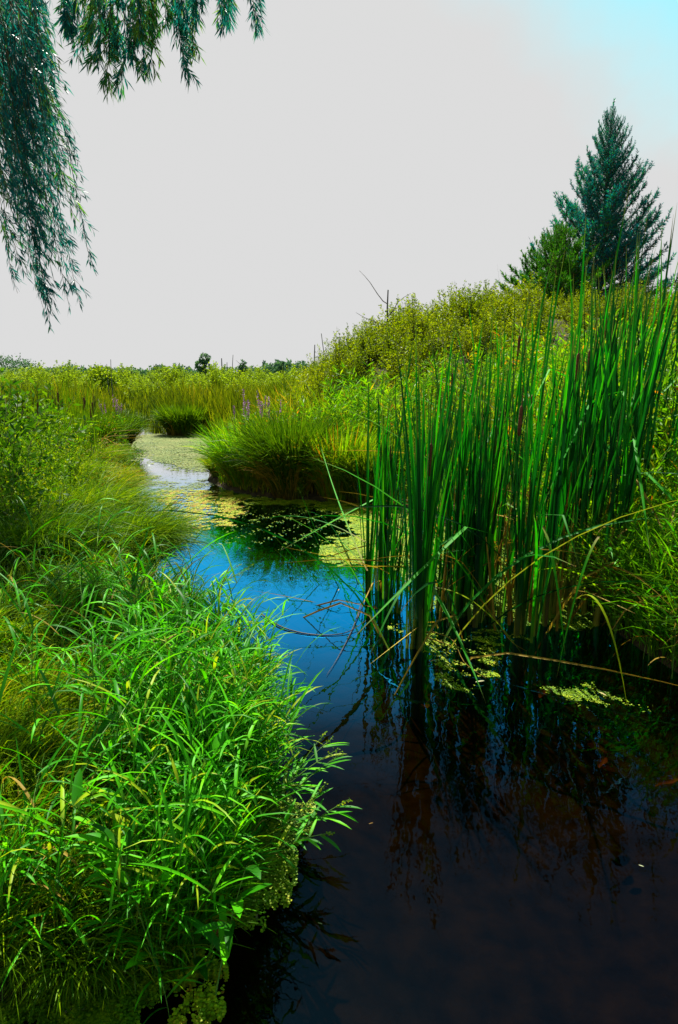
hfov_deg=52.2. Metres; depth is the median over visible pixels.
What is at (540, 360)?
bank weed
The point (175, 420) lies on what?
sedge tussock
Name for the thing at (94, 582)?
grass plant
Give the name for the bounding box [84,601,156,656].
grass plant
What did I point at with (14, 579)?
grass plant
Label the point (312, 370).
hillside shrub
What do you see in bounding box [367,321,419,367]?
hillside shrub
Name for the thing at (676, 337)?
cattail
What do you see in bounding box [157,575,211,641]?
grass plant
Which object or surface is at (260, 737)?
grass plant
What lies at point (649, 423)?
cattail
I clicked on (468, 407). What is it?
cattail
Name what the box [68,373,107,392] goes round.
willow bush
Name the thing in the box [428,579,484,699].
fallen blade
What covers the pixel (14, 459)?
leafy bush
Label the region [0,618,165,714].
grass tussock
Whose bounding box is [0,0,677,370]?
sky
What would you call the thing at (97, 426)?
cattail
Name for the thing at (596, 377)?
cattail
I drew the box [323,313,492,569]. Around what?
cattail
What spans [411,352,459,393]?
hillside shrub
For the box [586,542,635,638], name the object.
grass plant
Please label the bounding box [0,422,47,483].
goldenrod
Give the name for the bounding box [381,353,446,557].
cattail
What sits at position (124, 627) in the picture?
grass plant
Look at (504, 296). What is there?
hillside shrub
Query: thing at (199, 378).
willow bush
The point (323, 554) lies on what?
cattail
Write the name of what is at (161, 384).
willow bush
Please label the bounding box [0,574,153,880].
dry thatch
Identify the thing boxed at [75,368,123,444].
cattail
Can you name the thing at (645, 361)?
bank weed
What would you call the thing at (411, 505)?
cattail
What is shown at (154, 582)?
grass plant
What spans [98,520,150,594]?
grass plant
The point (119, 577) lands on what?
grass plant
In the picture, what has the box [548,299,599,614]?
cattail
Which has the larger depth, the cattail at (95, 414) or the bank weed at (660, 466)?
the cattail at (95, 414)
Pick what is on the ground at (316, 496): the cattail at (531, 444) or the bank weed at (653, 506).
the bank weed at (653, 506)
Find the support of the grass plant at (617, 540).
on the ground at (316, 496)
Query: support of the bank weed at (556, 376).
on the ground at (316, 496)
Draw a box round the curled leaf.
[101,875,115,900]
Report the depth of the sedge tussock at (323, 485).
9.37 m
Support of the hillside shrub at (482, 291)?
on the ground at (316, 496)
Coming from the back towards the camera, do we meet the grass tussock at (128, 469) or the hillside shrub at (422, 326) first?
the hillside shrub at (422, 326)
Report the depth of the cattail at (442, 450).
5.59 m
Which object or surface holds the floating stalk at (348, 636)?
on the stream water
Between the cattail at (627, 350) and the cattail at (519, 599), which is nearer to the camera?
the cattail at (519, 599)
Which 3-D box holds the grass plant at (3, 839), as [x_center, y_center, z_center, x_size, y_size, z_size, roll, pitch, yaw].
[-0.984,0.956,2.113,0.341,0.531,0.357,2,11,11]
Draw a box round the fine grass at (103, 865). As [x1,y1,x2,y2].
[0,438,341,1023]
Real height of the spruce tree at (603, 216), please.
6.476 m
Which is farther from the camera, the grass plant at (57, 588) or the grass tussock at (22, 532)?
the grass tussock at (22, 532)
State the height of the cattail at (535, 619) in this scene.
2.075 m
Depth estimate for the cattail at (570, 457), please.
4.93 m
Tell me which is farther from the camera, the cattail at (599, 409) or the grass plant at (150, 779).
the cattail at (599, 409)
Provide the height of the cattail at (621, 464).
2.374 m
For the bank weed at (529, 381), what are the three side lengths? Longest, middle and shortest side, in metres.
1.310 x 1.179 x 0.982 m
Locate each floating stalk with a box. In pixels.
[260,613,364,635]
[328,604,360,672]
[426,631,483,676]
[480,599,525,650]
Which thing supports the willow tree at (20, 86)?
on the ground at (316, 496)
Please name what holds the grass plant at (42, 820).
on the ground at (316, 496)
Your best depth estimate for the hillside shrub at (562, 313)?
15.66 m
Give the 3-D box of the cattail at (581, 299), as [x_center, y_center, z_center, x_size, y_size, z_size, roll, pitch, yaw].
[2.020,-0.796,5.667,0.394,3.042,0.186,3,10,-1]
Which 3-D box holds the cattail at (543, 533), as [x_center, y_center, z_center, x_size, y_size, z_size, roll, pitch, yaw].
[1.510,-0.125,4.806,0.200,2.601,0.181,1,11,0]
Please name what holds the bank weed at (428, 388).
on the ground at (316, 496)
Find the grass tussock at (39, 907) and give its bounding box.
[0,789,152,949]
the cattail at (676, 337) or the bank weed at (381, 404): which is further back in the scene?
the bank weed at (381, 404)
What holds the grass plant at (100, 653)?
on the ground at (316, 496)
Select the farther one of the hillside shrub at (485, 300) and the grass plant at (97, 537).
the hillside shrub at (485, 300)
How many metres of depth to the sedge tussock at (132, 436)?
15.98 m
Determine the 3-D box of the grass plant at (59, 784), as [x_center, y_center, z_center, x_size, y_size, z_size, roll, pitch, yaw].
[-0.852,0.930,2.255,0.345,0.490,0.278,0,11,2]
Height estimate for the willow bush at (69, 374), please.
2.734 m
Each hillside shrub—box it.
[265,392,308,414]
[287,366,311,401]
[287,373,323,402]
[296,360,330,389]
[298,347,331,380]
[298,363,340,408]
[312,338,354,367]
[315,328,370,385]
[319,333,354,363]
[326,322,363,357]
[327,343,390,391]
[338,325,391,366]
[347,314,400,350]
[366,342,445,393]
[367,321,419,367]
[370,294,437,348]
[371,300,410,337]
[379,292,452,347]
[386,314,463,376]
[388,360,430,397]
[407,301,452,336]
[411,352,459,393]
[418,283,475,332]
[428,311,471,349]
[431,280,513,332]
[434,281,475,311]
[442,314,505,363]
[448,281,499,307]
[451,325,542,379]
[460,280,508,313]
[460,294,533,346]
[468,292,519,320]
[475,282,534,327]
[486,283,530,317]
[488,308,553,353]
[504,271,562,313]
[515,285,563,324]
[519,302,563,338]
[544,288,570,318]
[552,294,589,322]
[559,301,598,337]
[562,281,614,319]
[563,289,587,309]
[574,289,611,317]
[593,287,652,325]
[600,279,659,318]
[601,282,656,315]
[616,303,658,341]
[628,287,676,332]
[640,282,659,306]
[642,286,672,317]
[649,294,676,339]
[653,275,677,302]
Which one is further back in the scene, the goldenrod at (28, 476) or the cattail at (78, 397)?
the cattail at (78, 397)
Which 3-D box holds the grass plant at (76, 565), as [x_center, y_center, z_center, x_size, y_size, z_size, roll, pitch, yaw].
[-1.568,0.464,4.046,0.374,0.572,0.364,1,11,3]
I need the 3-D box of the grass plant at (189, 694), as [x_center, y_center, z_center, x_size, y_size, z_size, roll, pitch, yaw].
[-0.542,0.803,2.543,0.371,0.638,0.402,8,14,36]
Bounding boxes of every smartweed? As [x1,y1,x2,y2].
[201,564,253,600]
[257,779,360,869]
[270,732,351,811]
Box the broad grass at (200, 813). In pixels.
[0,527,334,1023]
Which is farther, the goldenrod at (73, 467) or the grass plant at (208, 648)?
the goldenrod at (73, 467)
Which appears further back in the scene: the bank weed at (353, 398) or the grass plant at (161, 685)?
the bank weed at (353, 398)
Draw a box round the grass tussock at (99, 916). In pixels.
[53,820,227,964]
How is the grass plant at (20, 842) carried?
on the ground at (316, 496)
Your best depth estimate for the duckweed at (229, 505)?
9.39 m
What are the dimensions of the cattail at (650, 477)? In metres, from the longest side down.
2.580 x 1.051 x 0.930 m
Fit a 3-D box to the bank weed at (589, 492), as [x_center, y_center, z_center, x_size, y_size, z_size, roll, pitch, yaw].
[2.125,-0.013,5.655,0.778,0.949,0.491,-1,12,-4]
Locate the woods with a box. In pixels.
[0,353,319,376]
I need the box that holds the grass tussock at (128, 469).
[72,457,162,494]
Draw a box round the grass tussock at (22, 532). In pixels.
[0,485,148,582]
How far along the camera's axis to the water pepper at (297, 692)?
2.97 m
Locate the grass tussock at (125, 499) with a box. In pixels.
[4,461,181,522]
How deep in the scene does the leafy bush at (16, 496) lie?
5.50 m
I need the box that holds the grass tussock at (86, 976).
[0,890,172,1020]
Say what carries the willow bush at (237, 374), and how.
on the ground at (316, 496)
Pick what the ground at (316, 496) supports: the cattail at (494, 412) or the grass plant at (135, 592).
the grass plant at (135, 592)
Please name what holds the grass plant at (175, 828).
on the ground at (316, 496)
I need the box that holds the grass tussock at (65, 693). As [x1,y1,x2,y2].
[0,641,120,747]
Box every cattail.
[28,394,57,457]
[40,392,122,457]
[47,371,97,460]
[61,377,87,449]
[65,395,113,459]
[68,393,123,465]
[68,395,98,460]
[72,387,131,465]
[72,401,105,459]
[73,383,116,444]
[73,390,104,449]
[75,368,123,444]
[77,399,109,456]
[78,390,125,449]
[81,389,127,444]
[85,391,134,449]
[85,394,126,455]
[132,355,460,648]
[251,417,431,613]
[276,538,319,584]
[277,413,408,601]
[282,394,466,549]
[286,334,524,568]
[295,370,501,627]
[299,489,407,617]
[300,492,340,587]
[303,317,509,572]
[304,340,455,636]
[305,398,391,590]
[317,350,628,634]
[318,348,471,611]
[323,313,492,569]
[325,323,574,619]
[331,291,552,514]
[331,342,490,557]
[336,374,616,605]
[339,334,537,573]
[339,392,401,590]
[346,289,586,595]
[353,344,419,590]
[357,429,413,618]
[358,369,554,632]
[358,406,438,590]
[370,402,408,583]
[370,432,446,610]
[371,327,422,588]
[374,304,485,660]
[375,388,401,586]
[377,403,397,590]
[378,478,472,612]
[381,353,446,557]
[385,323,675,645]
[394,304,677,685]
[394,321,502,694]
[399,376,447,504]
[400,275,677,543]
[400,382,454,625]
[403,353,433,650]
[407,391,501,647]
[409,351,512,646]
[410,359,459,620]
[416,375,677,651]
[420,384,470,571]
[424,362,491,609]
[427,341,472,603]
[427,394,516,522]
[433,348,516,548]
[436,344,457,507]
[436,367,465,613]
[437,255,623,506]
[439,281,677,513]
[443,326,635,627]
[444,343,512,494]
[444,382,676,632]
[448,387,530,623]
[450,399,573,623]
[451,357,494,608]
[454,293,543,488]
[454,358,505,619]
[460,348,539,591]
[463,332,513,620]
[465,344,494,603]
[466,378,496,475]
[473,340,515,622]
[479,285,550,494]
[481,336,503,497]
[487,263,677,517]
[490,184,676,582]
[495,366,541,560]
[497,248,554,543]
[503,337,564,602]
[506,332,627,577]
[509,379,580,634]
[511,272,548,545]
[513,308,569,599]
[513,312,575,635]
[521,252,564,488]
[521,267,660,574]
[524,342,591,601]
[529,261,639,451]
[530,400,594,642]
[539,308,578,604]
[540,245,667,541]
[542,272,601,610]
[543,243,649,621]
[548,298,597,605]
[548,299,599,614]
[552,328,628,597]
[555,278,609,595]
[557,220,619,561]
[562,286,677,604]
[563,307,616,594]
[566,222,644,450]
[568,272,621,472]
[576,457,677,608]
[577,273,637,538]
[579,277,630,452]
[580,271,622,615]
[581,239,663,606]
[582,254,639,524]
[590,256,677,520]
[593,297,676,626]
[595,244,677,620]
[596,209,652,378]
[597,295,671,467]
[598,305,677,526]
[601,304,661,517]
[603,260,677,575]
[609,254,640,440]
[610,265,640,486]
[610,275,670,508]
[617,239,671,453]
[617,262,677,609]
[619,250,663,537]
[626,284,677,416]
[627,256,660,384]
[636,221,677,510]
[636,226,677,338]
[641,207,676,467]
[647,242,677,491]
[657,371,677,498]
[665,308,673,413]
[670,264,677,413]
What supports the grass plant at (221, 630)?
on the ground at (316, 496)
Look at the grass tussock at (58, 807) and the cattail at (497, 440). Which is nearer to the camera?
the grass tussock at (58, 807)
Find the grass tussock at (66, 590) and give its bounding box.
[0,547,131,641]
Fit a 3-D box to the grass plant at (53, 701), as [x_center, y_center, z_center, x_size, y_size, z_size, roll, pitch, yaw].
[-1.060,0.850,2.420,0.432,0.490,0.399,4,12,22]
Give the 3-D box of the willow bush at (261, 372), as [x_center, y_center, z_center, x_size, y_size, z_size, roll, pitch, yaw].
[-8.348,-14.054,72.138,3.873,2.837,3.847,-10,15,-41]
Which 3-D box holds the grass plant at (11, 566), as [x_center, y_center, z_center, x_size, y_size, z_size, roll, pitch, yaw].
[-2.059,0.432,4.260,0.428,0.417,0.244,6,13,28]
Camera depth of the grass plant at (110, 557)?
4.42 m
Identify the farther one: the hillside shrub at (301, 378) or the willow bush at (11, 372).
the willow bush at (11, 372)
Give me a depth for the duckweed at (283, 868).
2.38 m
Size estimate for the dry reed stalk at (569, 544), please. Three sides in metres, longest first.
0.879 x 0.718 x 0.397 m
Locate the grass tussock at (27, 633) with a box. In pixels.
[0,578,96,682]
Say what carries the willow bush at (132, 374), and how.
on the ground at (316, 496)
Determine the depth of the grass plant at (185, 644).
2.54 m
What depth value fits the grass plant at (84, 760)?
2.23 m
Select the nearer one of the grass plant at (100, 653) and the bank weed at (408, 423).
the grass plant at (100, 653)
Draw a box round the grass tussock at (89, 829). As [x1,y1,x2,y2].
[2,782,156,873]
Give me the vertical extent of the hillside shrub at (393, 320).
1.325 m
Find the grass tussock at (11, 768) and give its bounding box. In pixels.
[0,678,105,803]
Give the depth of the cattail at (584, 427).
5.02 m
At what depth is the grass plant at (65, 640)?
3.38 m
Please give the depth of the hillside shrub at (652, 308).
14.69 m
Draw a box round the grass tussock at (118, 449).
[67,438,138,468]
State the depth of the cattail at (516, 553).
4.53 m
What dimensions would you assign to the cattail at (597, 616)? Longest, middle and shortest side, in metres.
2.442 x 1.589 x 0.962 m
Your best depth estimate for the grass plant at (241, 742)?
2.39 m
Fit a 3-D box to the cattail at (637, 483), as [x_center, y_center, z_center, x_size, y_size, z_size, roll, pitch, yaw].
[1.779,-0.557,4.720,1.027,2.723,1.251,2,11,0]
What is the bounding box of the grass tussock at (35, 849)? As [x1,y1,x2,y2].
[1,783,105,913]
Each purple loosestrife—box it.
[97,398,118,447]
[115,398,126,442]
[233,406,254,425]
[238,389,262,429]
[255,391,269,421]
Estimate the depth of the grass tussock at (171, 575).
4.75 m
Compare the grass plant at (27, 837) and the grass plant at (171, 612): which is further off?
the grass plant at (171, 612)
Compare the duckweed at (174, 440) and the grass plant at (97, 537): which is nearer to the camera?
the grass plant at (97, 537)
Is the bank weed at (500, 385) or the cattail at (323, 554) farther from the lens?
the bank weed at (500, 385)
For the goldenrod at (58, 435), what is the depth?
8.56 m
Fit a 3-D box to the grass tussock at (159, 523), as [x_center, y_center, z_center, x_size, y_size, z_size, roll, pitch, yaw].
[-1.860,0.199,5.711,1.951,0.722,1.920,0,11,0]
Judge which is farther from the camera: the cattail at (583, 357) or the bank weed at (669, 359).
the bank weed at (669, 359)
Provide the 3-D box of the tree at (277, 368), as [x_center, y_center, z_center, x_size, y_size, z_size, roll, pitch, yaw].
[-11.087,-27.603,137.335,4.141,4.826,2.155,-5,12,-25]
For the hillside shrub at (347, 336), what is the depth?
18.57 m
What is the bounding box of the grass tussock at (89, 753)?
[4,698,154,804]
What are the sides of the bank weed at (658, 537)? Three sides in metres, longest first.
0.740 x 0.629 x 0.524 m
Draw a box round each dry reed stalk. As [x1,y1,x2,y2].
[376,537,496,629]
[433,549,490,617]
[439,531,534,621]
[439,542,510,620]
[441,504,512,570]
[445,486,532,617]
[445,543,510,625]
[485,472,571,598]
[487,500,495,612]
[502,503,574,554]
[504,514,599,621]
[507,516,521,587]
[511,536,592,592]
[553,499,600,600]
[555,568,626,630]
[559,505,582,618]
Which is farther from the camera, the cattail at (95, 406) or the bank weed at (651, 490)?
the cattail at (95, 406)
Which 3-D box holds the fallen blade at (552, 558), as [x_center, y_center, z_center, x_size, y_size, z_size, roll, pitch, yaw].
[1.337,0.475,4.326,0.050,0.702,0.465,0,11,0]
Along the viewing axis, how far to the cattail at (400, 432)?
5.42 m
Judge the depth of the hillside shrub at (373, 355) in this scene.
15.35 m
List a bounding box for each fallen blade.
[266,516,365,541]
[320,444,367,570]
[370,578,408,654]
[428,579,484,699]
[435,587,521,653]
[543,525,564,650]
[557,537,599,673]
[576,594,626,701]
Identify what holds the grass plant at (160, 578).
on the ground at (316, 496)
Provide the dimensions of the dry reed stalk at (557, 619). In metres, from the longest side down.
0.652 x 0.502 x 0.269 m
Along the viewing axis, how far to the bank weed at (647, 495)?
5.06 m
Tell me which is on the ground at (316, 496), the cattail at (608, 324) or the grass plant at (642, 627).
the grass plant at (642, 627)
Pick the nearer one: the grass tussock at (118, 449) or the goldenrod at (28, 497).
the goldenrod at (28, 497)
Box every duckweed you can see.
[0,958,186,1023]
[128,434,213,472]
[130,471,225,496]
[144,489,254,531]
[167,940,228,1023]
[206,504,356,558]
[227,783,316,931]
[230,491,364,515]
[319,503,432,569]
[388,623,529,694]
[397,527,602,630]
[540,681,650,711]
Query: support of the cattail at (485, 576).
in the stream water
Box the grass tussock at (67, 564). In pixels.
[0,534,139,588]
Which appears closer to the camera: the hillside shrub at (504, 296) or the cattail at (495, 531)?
the cattail at (495, 531)
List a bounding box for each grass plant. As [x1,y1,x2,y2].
[0,497,59,593]
[0,545,32,602]
[0,557,68,610]
[0,564,63,642]
[0,578,58,655]
[0,618,68,712]
[0,630,23,773]
[0,644,79,745]
[0,660,102,782]
[0,727,84,904]
[0,740,74,864]
[0,762,85,895]
[0,796,111,948]
[0,800,53,851]
[0,821,94,938]
[0,843,50,1001]
[1,558,39,589]
[1,563,77,623]
[2,616,72,695]
[2,735,82,900]
[3,588,86,711]
[6,518,84,605]
[6,542,64,612]
[7,711,118,838]
[7,818,28,888]
[7,830,151,998]
[9,577,89,692]
[10,808,115,879]
[12,547,55,583]
[16,590,111,702]
[18,625,167,779]
[20,658,68,762]
[21,590,96,647]
[22,873,112,966]
[29,575,97,644]
[32,656,122,798]
[34,547,100,592]
[34,634,121,690]
[35,777,151,903]
[37,696,142,825]
[38,501,107,570]
[38,556,86,633]
[38,608,175,728]
[40,874,121,938]
[45,633,150,744]
[46,564,92,654]
[46,605,119,654]
[52,618,134,681]
[52,722,146,834]
[53,611,128,750]
[55,655,117,756]
[56,539,125,581]
[58,529,92,571]
[58,565,140,612]
[59,655,163,833]
[59,672,192,872]
[60,684,180,788]
[63,554,104,641]
[65,505,135,553]
[66,635,163,711]
[66,648,109,702]
[67,612,115,718]
[67,766,182,888]
[68,515,105,563]
[68,748,174,820]
[69,506,121,573]
[74,719,177,817]
[76,543,123,581]
[76,580,114,634]
[78,615,121,679]
[79,556,136,581]
[79,564,183,644]
[80,693,166,789]
[80,816,183,916]
[81,562,104,594]
[81,578,189,672]
[83,742,167,827]
[84,569,104,631]
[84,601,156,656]
[86,841,165,992]
[87,576,121,629]
[88,608,125,639]
[89,544,169,600]
[89,853,194,996]
[90,814,152,937]
[92,597,150,665]
[92,631,204,763]
[93,563,118,628]
[94,594,146,676]
[95,675,233,859]
[97,497,136,520]
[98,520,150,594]
[100,545,189,601]
[101,553,214,636]
[102,532,163,645]
[103,555,157,644]
[107,551,219,684]
[107,623,197,698]
[109,633,227,725]
[110,703,209,801]
[111,713,188,785]
[112,578,158,619]
[112,735,188,798]
[113,857,200,918]
[114,548,122,614]
[114,648,197,733]
[115,614,210,687]
[116,587,161,651]
[116,637,199,690]
[118,645,266,806]
[120,777,253,955]
[121,623,157,700]
[126,542,188,598]
[127,532,232,630]
[127,613,195,643]
[127,652,193,764]
[129,626,188,703]
[130,578,238,653]
[132,755,177,861]
[132,791,228,917]
[134,910,167,1010]
[139,614,258,675]
[139,645,235,755]
[141,522,226,593]
[141,561,178,637]
[141,648,213,771]
[141,676,254,735]
[141,836,215,902]
[142,536,202,645]
[143,910,212,1023]
[144,745,223,843]
[146,666,181,742]
[151,755,267,898]
[153,623,230,690]
[155,589,216,640]
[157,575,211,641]
[157,878,229,962]
[163,597,256,693]
[165,888,230,983]
[166,814,245,965]
[167,661,257,688]
[170,545,242,644]
[173,646,284,746]
[181,649,298,768]
[184,727,258,806]
[188,597,254,679]
[189,600,261,718]
[189,681,254,783]
[191,601,233,644]
[191,664,236,737]
[201,705,278,838]
[213,876,231,913]
[217,805,262,917]
[218,629,237,709]
[220,747,286,831]
[238,653,300,704]
[238,799,263,881]
[245,703,331,813]
[566,514,659,625]
[573,535,659,632]
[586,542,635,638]
[587,510,639,598]
[588,524,634,590]
[614,583,674,660]
[630,604,671,658]
[646,586,677,678]
[657,542,677,610]
[662,508,677,553]
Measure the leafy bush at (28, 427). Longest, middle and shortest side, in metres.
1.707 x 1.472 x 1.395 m
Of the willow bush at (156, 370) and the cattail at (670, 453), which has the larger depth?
the willow bush at (156, 370)
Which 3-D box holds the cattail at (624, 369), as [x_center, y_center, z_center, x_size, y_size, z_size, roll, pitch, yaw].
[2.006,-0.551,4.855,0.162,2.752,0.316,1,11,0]
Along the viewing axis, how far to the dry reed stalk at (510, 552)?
5.38 m
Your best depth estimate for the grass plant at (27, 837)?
1.97 m
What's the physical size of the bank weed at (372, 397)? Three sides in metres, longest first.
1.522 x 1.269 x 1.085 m
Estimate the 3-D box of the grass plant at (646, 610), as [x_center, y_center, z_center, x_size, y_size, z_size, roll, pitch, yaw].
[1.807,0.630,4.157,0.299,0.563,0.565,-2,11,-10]
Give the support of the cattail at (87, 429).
on the ground at (316, 496)
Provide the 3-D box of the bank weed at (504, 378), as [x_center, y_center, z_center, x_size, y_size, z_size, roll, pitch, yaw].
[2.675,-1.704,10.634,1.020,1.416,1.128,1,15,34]
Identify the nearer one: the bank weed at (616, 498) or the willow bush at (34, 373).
the bank weed at (616, 498)
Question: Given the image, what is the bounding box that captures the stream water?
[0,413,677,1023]
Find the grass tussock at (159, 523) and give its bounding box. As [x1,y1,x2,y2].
[3,489,226,578]
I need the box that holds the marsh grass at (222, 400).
[0,367,299,437]
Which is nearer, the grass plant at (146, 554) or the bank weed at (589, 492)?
the grass plant at (146, 554)
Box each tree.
[0,0,269,332]
[80,362,123,394]
[150,364,171,373]
[195,353,220,378]
[237,359,249,377]
[272,361,288,375]
[289,360,308,373]
[357,278,410,342]
[495,218,618,311]
[519,98,677,297]
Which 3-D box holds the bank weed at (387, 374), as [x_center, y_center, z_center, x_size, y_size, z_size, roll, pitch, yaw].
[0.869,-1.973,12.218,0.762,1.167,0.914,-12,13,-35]
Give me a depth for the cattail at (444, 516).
4.14 m
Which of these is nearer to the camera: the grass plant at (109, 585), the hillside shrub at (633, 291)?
the grass plant at (109, 585)
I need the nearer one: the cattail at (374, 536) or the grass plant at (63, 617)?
the grass plant at (63, 617)
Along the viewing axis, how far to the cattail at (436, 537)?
4.31 m
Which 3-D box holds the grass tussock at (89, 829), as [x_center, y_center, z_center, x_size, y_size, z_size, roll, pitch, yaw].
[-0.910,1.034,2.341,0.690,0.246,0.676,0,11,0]
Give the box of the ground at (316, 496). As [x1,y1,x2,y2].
[0,318,677,1002]
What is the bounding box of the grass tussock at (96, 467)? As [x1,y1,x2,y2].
[32,449,128,489]
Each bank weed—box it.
[198,433,229,482]
[261,402,314,427]
[264,403,306,426]
[284,403,325,430]
[298,372,375,426]
[299,407,329,433]
[302,381,351,411]
[313,400,370,435]
[314,396,349,426]
[316,404,361,430]
[318,389,375,435]
[320,361,381,410]
[323,388,383,441]
[327,415,366,447]
[328,377,380,420]
[336,385,388,419]
[345,395,391,434]
[348,404,399,442]
[349,374,415,434]
[354,381,390,428]
[359,417,377,430]
[360,384,404,422]
[370,370,399,407]
[371,375,445,445]
[372,378,415,433]
[384,406,429,444]
[391,369,442,410]
[398,360,443,399]
[402,409,453,444]
[405,393,437,422]
[408,346,475,412]
[408,375,446,418]
[412,376,443,409]
[414,355,471,410]
[426,376,471,408]
[430,350,480,394]
[439,364,496,405]
[450,359,525,434]
[451,393,483,424]
[470,345,507,394]
[470,370,546,427]
[471,346,508,387]
[474,331,540,391]
[477,328,551,395]
[477,367,518,404]
[478,355,538,408]
[491,382,583,501]
[492,361,561,417]
[493,355,542,403]
[495,354,565,393]
[505,343,551,384]
[508,324,550,371]
[508,387,570,458]
[511,353,568,392]
[511,385,586,454]
[521,399,570,485]
[526,345,556,383]
[528,326,583,384]
[528,356,595,415]
[529,337,563,379]
[529,373,582,452]
[529,437,551,498]
[533,390,608,453]
[540,326,621,383]
[545,364,566,397]
[546,339,587,381]
[548,327,593,366]
[548,333,582,381]
[554,331,640,374]
[555,436,657,466]
[557,363,672,471]
[569,306,616,344]
[578,522,632,604]
[581,308,651,363]
[582,307,642,338]
[585,323,649,363]
[588,452,618,530]
[588,483,648,526]
[600,509,663,606]
[602,456,677,526]
[604,342,677,388]
[606,504,670,598]
[606,521,669,629]
[608,533,672,613]
[610,376,677,481]
[613,497,677,636]
[614,329,677,393]
[614,459,677,532]
[614,498,677,541]
[615,471,676,530]
[616,321,676,386]
[616,433,677,520]
[617,454,677,531]
[618,340,677,445]
[620,445,677,492]
[622,416,676,493]
[625,528,677,616]
[628,328,675,444]
[628,533,677,603]
[630,484,670,528]
[630,497,677,536]
[632,479,662,522]
[632,545,677,650]
[633,350,677,486]
[637,504,677,577]
[638,320,675,387]
[638,487,677,523]
[643,384,677,493]
[646,464,677,506]
[653,337,677,469]
[655,339,677,431]
[656,361,677,431]
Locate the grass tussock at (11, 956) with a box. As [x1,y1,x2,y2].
[0,866,107,995]
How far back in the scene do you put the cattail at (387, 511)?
5.46 m
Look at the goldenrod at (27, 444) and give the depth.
7.35 m
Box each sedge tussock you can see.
[54,408,136,448]
[73,405,155,447]
[146,399,214,435]
[183,411,288,485]
[194,453,223,476]
[203,398,363,498]
[223,404,252,432]
[271,419,391,500]
[293,420,414,503]
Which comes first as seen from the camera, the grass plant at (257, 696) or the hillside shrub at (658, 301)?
the grass plant at (257, 696)
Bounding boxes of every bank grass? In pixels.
[219,370,582,504]
[394,388,677,672]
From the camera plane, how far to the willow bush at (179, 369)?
54.89 m
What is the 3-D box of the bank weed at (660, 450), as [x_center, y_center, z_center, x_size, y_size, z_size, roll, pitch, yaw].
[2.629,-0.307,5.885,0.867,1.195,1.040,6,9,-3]
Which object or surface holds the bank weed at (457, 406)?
on the ground at (316, 496)
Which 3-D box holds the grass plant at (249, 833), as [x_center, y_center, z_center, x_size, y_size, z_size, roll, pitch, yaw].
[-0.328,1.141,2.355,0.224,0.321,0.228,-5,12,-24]
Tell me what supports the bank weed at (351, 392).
on the ground at (316, 496)
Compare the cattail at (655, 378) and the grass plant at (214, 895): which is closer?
the grass plant at (214, 895)
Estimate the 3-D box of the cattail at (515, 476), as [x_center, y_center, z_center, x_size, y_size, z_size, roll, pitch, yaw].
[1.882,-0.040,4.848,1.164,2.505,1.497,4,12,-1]
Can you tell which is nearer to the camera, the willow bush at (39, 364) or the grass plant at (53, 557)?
the grass plant at (53, 557)
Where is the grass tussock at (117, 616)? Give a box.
[61,569,176,641]
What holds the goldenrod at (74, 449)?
on the ground at (316, 496)
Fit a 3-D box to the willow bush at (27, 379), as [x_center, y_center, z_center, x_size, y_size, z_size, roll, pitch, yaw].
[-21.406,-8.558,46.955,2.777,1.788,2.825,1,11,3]
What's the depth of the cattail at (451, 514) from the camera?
4.97 m
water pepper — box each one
[57,722,242,873]
[65,809,270,995]
[89,682,192,796]
[110,571,197,628]
[183,596,239,633]
[239,644,310,732]
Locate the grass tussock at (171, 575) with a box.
[112,561,212,611]
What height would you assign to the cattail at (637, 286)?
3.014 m
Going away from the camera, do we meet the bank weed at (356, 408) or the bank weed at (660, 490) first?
the bank weed at (660, 490)
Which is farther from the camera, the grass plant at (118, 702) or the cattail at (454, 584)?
the cattail at (454, 584)
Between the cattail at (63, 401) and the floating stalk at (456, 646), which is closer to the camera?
the floating stalk at (456, 646)
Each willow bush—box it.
[6,367,22,378]
[11,366,26,374]
[13,362,51,382]
[14,373,44,385]
[16,363,52,383]
[45,360,82,387]
[46,366,67,376]
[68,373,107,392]
[108,371,132,388]
[111,363,146,386]
[123,380,154,399]
[124,368,140,380]
[124,374,146,388]
[132,376,158,387]
[137,365,164,384]
[142,362,189,386]
[143,378,167,390]
[148,367,181,386]
[162,377,202,391]
[163,363,194,383]
[185,372,209,385]
[188,375,210,388]
[190,360,240,388]
[201,364,242,385]
[225,370,264,385]
[230,371,253,381]
[235,374,260,387]
[240,366,268,384]
[242,365,271,381]
[257,371,268,383]
[262,377,277,387]
[264,369,296,385]
[277,363,308,384]
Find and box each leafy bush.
[0,356,103,461]
[0,385,96,462]
[0,386,93,456]
[0,395,53,477]
[0,413,73,512]
[0,464,70,533]
[100,433,145,465]
[115,436,148,458]
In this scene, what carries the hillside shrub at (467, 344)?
on the ground at (316, 496)
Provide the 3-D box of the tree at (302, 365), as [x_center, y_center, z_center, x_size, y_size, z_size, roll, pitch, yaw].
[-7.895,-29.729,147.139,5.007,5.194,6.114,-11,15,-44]
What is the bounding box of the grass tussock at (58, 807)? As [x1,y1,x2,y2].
[0,741,135,891]
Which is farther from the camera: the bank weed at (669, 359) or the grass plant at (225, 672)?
the bank weed at (669, 359)
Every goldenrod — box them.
[0,390,56,460]
[0,410,91,468]
[0,413,67,478]
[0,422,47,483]
[0,422,56,473]
[0,428,46,492]
[0,459,81,517]
[0,460,57,529]
[1,443,61,493]
[7,423,76,493]
[11,452,104,501]
[19,430,81,494]
[26,447,73,494]
[32,441,99,500]
[42,430,100,464]
[56,442,113,486]
[59,432,107,464]
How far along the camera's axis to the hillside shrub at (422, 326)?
15.36 m
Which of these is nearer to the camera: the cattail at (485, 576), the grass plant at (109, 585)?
the grass plant at (109, 585)

